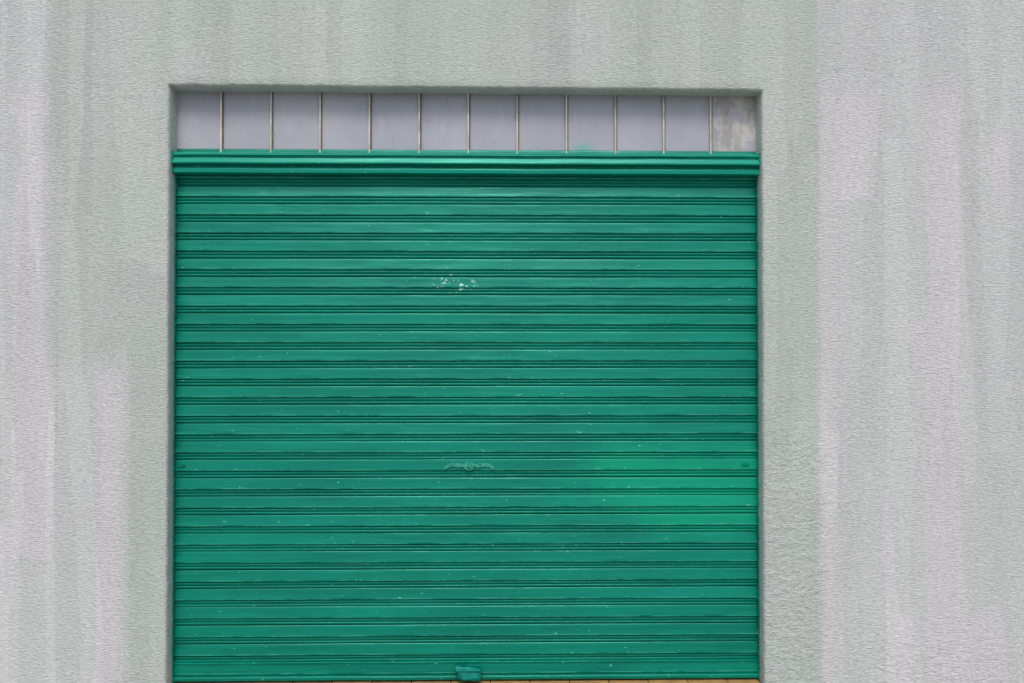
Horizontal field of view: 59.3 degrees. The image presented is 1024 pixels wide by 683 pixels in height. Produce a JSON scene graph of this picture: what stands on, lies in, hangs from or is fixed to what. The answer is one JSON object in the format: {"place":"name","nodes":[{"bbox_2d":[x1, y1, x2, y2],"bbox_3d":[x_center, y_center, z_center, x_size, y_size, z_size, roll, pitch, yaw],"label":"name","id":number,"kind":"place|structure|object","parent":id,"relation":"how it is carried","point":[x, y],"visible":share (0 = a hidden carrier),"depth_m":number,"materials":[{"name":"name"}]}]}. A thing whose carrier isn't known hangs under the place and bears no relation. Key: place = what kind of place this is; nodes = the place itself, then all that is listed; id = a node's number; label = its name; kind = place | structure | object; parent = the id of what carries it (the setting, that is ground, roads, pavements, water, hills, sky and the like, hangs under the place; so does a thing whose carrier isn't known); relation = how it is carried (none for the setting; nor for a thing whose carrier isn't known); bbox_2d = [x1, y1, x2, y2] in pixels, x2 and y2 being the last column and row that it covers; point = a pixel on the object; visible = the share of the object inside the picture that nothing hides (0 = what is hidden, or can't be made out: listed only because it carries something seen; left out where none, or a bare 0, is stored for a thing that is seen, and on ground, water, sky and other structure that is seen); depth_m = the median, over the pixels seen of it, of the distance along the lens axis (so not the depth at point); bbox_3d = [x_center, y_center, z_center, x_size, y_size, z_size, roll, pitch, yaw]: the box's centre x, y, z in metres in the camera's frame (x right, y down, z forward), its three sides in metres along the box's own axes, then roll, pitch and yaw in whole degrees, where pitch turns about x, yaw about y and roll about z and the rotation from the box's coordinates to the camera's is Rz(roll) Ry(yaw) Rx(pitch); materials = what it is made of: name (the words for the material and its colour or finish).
{"place":"outdoors","nodes":[
{"label":"outdoors","id":0,"kind":"place"},
{"label":"pavement","id":1,"kind":"structure","parent":0,"visible":0},
{"bbox_2d":[174,678,760,682],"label":"tiled threshold","id":2,"kind":"object","parent":1,"relation":"on","point":[701,680],"visible":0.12,"depth_m":4.56,"materials":[{"name":"brown tile"}]},
{"bbox_2d":[0,0,1023,682],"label":"front wall","id":3,"kind":"structure","parent":1,"relation":"on","point":[890,252],"depth_m":4.52,"materials":[{"name":"paint"}]},
{"bbox_2d":[171,149,760,682],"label":"roller shutter","id":4,"kind":"object","parent":3,"relation":"attached to","point":[459,415],"visible":1,"depth_m":4.59,"materials":[{"name":"green paint"}]},
{"bbox_2d":[177,91,755,153],"bbox_3d":[-0.226,-1.127,4.630,2.992,0.380,0.032,0,-1,-1],"label":"metal transom panel","id":5,"kind":"object","parent":3,"relation":"attached to","point":[220,120],"visible":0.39,"depth_m":4.62,"materials":[{"name":"metal"}]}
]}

